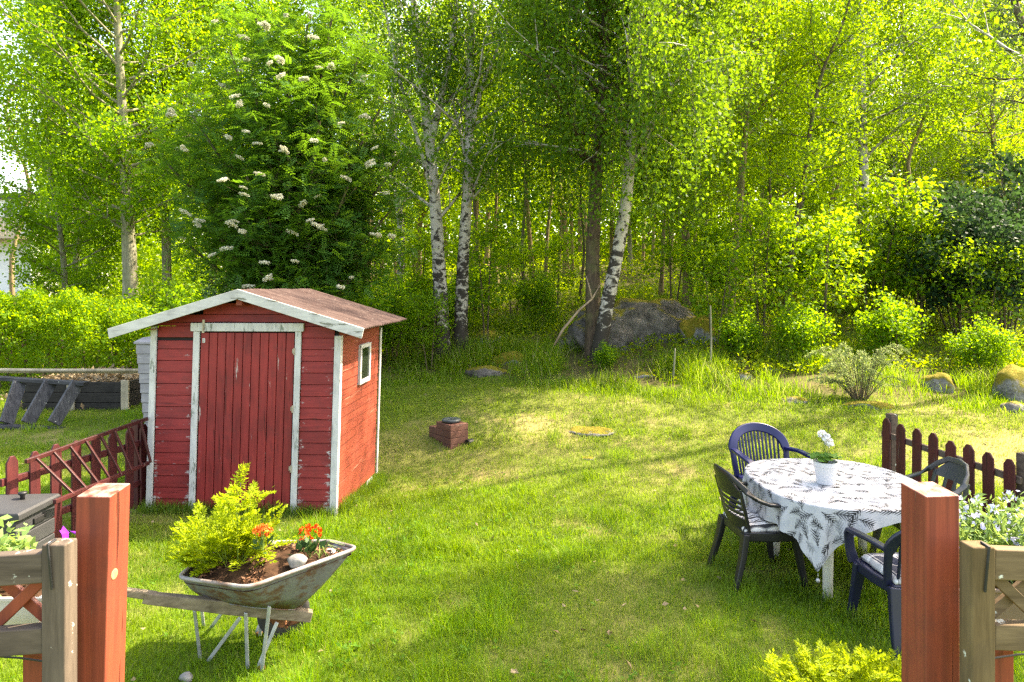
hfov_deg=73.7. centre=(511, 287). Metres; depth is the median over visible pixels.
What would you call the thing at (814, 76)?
young tree
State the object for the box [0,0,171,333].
aspen tree
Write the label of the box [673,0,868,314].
aspen tree
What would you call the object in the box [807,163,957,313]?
maple sapling
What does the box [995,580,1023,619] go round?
flower box
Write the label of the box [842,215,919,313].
hazel shrub
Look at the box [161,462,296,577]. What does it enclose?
golden leaved plant
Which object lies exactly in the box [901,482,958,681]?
gate post
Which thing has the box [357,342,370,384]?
window
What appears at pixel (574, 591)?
fallen leaves
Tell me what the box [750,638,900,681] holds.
golden shrub
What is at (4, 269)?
white house
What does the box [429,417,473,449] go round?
brick block
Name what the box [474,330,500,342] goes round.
garden rock
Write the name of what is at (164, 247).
aspen tree
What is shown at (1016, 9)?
birch tree
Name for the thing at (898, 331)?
leafy shrub
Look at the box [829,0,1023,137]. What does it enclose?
birch tree
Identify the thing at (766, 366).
garden rock
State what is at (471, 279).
hazel shrub
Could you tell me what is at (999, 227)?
dark shrub
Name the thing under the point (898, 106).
birch tree
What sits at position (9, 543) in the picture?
petunia plant
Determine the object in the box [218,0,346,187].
aspen tree
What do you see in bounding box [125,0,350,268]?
aspen tree
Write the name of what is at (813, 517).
tablecloth
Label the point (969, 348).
leafy shrub
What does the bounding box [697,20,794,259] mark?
aspen tree
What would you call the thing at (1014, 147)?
aspen tree
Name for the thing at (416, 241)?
maple sapling
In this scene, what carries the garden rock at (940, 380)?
on the ground at (532, 425)
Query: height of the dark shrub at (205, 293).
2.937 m
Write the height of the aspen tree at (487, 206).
12.270 m
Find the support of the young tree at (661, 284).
on the ground at (532, 425)
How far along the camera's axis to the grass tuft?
4.12 m
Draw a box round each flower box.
[0,584,41,624]
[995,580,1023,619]
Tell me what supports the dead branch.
on the ground at (532, 425)
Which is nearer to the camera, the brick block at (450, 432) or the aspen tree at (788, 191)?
the brick block at (450, 432)
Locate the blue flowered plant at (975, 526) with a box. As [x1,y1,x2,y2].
[959,490,1023,583]
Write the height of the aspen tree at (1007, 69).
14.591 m
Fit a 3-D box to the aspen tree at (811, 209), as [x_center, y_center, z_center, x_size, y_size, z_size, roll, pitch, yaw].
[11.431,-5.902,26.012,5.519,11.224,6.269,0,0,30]
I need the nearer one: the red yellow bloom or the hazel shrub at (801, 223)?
the red yellow bloom
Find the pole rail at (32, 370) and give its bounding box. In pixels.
[0,368,143,412]
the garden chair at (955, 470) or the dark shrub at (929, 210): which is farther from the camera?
the dark shrub at (929, 210)
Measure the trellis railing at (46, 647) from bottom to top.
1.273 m
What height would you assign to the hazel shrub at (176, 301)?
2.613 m
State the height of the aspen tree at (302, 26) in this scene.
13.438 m
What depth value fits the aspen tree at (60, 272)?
18.81 m
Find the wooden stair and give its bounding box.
[0,376,88,429]
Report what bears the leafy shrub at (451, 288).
on the ground at (532, 425)
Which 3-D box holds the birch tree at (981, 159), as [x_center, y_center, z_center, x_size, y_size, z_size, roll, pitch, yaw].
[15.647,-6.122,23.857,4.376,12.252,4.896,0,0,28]
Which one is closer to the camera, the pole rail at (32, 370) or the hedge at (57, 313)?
the pole rail at (32, 370)
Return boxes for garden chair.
[707,463,808,593]
[727,422,810,543]
[843,526,960,657]
[869,456,969,552]
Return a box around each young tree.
[0,0,89,297]
[421,0,528,309]
[439,0,543,287]
[474,0,570,313]
[503,23,594,275]
[542,29,619,299]
[618,7,687,297]
[723,0,835,302]
[765,0,896,285]
[853,0,1008,301]
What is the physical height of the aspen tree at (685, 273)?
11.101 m
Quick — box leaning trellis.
[24,417,151,503]
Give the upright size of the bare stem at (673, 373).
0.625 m
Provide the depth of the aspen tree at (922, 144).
27.42 m
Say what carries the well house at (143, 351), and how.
on the ground at (532, 425)
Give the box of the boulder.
[552,298,695,351]
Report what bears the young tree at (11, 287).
on the ground at (532, 425)
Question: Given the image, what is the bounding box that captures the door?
[196,332,294,511]
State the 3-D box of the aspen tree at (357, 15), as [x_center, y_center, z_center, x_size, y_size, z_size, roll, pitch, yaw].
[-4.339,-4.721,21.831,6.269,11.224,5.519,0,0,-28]
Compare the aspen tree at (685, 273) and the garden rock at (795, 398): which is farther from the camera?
the aspen tree at (685, 273)
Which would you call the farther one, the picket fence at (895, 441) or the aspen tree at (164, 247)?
the aspen tree at (164, 247)
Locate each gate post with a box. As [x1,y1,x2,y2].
[75,483,129,681]
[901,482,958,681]
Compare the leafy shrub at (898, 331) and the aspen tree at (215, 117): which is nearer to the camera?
the leafy shrub at (898, 331)
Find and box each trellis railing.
[0,538,76,681]
[959,540,1023,681]
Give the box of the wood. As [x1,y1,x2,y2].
[38,6,1023,303]
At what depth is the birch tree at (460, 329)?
14.23 m
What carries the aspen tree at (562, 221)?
on the ground at (532, 425)
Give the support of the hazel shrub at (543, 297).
on the ground at (532, 425)
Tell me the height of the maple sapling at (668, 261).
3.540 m
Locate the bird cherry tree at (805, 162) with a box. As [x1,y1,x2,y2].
[725,0,919,318]
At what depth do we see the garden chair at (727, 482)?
5.09 m
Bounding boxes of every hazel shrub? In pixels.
[110,264,201,312]
[133,268,224,336]
[340,272,391,310]
[353,266,428,361]
[382,264,450,331]
[447,256,500,315]
[512,267,566,324]
[681,211,770,308]
[741,211,833,302]
[795,198,887,306]
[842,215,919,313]
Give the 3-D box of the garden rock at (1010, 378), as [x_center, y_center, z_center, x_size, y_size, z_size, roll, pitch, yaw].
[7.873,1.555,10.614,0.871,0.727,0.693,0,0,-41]
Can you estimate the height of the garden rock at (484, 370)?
0.249 m
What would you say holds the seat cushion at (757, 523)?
on the garden chair at (727, 482)
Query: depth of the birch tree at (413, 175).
18.82 m
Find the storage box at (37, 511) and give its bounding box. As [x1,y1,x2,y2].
[0,491,60,549]
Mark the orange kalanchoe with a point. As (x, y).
(304, 542)
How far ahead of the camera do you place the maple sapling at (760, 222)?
13.86 m
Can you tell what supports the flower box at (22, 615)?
attached to the trellis railing at (46, 647)
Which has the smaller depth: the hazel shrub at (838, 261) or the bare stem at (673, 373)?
the bare stem at (673, 373)
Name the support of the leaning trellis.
attached to the picket fence at (136, 479)
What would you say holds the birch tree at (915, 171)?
on the ground at (532, 425)
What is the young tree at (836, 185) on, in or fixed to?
on the ground at (532, 425)
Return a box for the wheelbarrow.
[127,539,355,671]
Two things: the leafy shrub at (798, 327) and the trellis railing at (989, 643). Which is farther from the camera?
the leafy shrub at (798, 327)
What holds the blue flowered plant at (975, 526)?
on the flower box at (1013, 611)
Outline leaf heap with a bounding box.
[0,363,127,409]
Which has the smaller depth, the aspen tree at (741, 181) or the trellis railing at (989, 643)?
the trellis railing at (989, 643)
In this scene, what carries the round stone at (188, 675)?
on the ground at (532, 425)
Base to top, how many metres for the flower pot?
0.175 m
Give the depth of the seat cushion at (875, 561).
4.43 m
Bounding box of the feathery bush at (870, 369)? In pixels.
[805,341,911,400]
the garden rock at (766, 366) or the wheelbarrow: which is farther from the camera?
the garden rock at (766, 366)
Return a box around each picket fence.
[0,419,147,537]
[881,413,1023,526]
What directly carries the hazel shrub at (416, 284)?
on the ground at (532, 425)
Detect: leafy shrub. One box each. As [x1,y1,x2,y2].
[417,269,477,336]
[591,339,620,370]
[709,303,766,360]
[763,291,841,361]
[848,286,939,361]
[938,312,1023,373]
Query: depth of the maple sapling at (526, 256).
16.94 m
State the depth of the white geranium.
5.30 m
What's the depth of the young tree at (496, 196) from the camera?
22.78 m
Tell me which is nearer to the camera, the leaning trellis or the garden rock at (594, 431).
the leaning trellis
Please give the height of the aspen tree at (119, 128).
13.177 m
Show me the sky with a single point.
(8, 169)
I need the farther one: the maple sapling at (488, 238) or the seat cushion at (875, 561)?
the maple sapling at (488, 238)
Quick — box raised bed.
[22,368,140,410]
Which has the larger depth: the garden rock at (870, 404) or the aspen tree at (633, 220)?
the aspen tree at (633, 220)
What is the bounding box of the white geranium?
[808,430,842,463]
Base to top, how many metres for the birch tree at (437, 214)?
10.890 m
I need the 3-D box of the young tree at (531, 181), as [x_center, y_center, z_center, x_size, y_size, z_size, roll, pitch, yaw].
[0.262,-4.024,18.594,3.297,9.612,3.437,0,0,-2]
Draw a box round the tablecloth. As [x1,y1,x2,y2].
[737,458,916,571]
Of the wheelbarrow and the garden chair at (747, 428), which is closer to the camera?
the wheelbarrow
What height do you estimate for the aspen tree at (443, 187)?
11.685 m
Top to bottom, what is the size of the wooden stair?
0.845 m
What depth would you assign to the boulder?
14.37 m
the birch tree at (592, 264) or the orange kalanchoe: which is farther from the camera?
the birch tree at (592, 264)
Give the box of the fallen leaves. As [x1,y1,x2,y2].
[22,387,921,680]
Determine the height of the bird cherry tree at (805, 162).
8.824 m
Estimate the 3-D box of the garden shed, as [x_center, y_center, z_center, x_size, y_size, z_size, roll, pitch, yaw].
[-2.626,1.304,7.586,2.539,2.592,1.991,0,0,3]
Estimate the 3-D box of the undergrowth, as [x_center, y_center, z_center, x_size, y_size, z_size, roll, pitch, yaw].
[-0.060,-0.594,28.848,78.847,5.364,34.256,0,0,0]
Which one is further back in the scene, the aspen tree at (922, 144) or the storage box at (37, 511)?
the aspen tree at (922, 144)
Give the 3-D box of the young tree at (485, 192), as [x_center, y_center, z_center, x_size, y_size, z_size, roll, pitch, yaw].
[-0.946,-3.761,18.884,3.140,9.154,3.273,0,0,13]
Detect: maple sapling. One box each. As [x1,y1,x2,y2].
[343,223,399,312]
[385,219,455,302]
[390,288,460,370]
[445,212,526,340]
[482,237,547,319]
[535,225,583,310]
[632,179,720,300]
[673,231,770,348]
[711,190,814,337]
[769,195,877,343]
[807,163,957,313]
[871,196,966,336]
[930,236,1023,331]
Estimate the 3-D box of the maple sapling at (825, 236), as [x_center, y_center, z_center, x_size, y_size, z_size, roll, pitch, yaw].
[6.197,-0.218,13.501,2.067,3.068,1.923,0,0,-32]
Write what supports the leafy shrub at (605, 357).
on the ground at (532, 425)
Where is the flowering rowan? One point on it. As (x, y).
(292, 220)
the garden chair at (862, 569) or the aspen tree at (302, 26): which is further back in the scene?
the aspen tree at (302, 26)
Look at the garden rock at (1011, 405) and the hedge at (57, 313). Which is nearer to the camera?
the garden rock at (1011, 405)
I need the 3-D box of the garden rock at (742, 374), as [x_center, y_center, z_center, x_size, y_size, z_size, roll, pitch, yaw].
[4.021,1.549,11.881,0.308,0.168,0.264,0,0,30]
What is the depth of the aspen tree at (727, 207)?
21.19 m
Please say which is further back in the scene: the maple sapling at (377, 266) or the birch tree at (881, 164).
the birch tree at (881, 164)
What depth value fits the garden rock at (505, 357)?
13.78 m
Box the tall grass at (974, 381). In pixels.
[0,280,1023,416]
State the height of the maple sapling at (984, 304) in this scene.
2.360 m
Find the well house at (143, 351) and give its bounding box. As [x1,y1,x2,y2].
[134,337,149,426]
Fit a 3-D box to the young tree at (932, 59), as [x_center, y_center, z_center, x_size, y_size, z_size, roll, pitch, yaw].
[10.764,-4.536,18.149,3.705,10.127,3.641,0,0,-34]
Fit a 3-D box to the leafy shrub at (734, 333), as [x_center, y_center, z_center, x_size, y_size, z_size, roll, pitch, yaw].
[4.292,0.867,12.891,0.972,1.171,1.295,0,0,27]
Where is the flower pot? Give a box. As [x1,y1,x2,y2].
[813,459,838,485]
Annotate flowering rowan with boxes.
[129,0,446,307]
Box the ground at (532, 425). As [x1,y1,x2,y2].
[0,237,1023,681]
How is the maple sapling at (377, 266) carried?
on the ground at (532, 425)
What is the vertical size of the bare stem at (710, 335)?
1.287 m
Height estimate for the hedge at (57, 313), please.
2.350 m
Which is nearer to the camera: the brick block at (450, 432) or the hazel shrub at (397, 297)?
the brick block at (450, 432)
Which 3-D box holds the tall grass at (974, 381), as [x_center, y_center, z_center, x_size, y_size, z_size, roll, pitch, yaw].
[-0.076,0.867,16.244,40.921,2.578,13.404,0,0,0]
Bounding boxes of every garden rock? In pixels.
[464,365,506,377]
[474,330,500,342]
[490,351,524,363]
[569,426,614,437]
[580,456,593,459]
[634,372,653,377]
[679,315,719,344]
[735,372,752,380]
[762,362,782,370]
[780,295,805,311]
[782,396,807,402]
[841,401,894,409]
[920,372,954,392]
[992,364,1023,402]
[1000,401,1023,412]
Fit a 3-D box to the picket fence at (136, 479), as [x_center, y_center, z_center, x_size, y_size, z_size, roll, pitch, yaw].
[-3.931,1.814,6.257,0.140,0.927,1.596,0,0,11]
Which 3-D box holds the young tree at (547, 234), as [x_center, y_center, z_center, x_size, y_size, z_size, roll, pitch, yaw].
[1.170,-4.668,21.044,3.641,10.127,3.705,0,0,-39]
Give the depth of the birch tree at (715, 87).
12.38 m
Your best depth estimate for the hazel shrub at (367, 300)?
13.47 m
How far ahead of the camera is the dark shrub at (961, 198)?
14.02 m
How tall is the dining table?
0.748 m
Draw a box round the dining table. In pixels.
[773,523,900,602]
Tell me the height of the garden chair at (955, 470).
0.885 m
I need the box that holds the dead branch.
[553,276,600,344]
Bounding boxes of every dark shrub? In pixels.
[193,269,232,297]
[872,171,1023,335]
[872,191,981,314]
[900,181,1023,340]
[938,141,1023,310]
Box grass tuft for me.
[297,539,344,557]
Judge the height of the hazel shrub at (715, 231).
2.613 m
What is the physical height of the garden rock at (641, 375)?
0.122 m
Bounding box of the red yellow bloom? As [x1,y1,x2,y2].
[250,523,273,553]
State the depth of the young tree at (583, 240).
19.93 m
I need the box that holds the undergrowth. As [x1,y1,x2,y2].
[0,241,1023,384]
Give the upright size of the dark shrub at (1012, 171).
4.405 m
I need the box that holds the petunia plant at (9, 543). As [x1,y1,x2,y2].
[0,514,75,596]
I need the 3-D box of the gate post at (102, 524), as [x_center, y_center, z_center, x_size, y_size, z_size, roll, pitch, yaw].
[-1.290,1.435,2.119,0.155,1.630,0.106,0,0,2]
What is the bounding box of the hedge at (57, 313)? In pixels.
[0,282,160,392]
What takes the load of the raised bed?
on the ground at (532, 425)
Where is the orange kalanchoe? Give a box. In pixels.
[288,523,325,557]
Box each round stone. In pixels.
[179,671,192,681]
[287,554,307,567]
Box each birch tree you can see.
[313,0,459,314]
[329,0,525,363]
[358,0,571,357]
[449,0,848,363]
[477,0,761,358]
[762,0,1009,301]
[821,15,914,229]
[829,0,987,292]
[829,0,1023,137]
[897,0,1023,220]
[936,0,1023,186]
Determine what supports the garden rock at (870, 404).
on the ground at (532, 425)
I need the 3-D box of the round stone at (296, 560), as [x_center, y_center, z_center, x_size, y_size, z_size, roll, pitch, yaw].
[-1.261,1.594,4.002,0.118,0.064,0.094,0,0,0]
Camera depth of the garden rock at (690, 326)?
14.22 m
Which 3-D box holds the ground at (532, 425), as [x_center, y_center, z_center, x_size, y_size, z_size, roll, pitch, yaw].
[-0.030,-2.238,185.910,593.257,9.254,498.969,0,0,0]
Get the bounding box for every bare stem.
[672,348,675,380]
[709,305,711,367]
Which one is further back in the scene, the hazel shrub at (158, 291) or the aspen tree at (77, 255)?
the aspen tree at (77, 255)
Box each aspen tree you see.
[0,0,156,346]
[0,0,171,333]
[0,0,281,362]
[27,0,256,297]
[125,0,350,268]
[148,2,276,287]
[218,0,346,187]
[233,0,406,220]
[295,0,462,260]
[369,0,463,281]
[442,9,541,271]
[503,1,622,283]
[577,42,694,272]
[604,0,792,307]
[660,4,784,286]
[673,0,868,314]
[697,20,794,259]
[727,0,855,270]
[745,0,894,277]
[868,0,1023,198]
[920,0,1023,203]
[928,1,1023,219]
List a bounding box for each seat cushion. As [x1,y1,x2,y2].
[723,508,779,531]
[861,552,900,584]
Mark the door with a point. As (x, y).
(247, 379)
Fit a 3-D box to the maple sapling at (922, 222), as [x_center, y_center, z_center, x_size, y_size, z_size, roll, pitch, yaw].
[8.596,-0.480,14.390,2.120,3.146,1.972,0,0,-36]
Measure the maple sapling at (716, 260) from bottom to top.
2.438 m
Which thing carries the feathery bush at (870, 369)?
on the ground at (532, 425)
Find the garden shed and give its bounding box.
[107,288,406,516]
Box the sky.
[0,0,1018,267]
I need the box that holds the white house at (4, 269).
[0,193,108,296]
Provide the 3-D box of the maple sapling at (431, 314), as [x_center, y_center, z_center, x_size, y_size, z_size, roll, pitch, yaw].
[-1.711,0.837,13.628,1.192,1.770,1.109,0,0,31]
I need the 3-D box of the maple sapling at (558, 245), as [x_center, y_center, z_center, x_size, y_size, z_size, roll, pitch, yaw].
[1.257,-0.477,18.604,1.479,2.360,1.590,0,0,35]

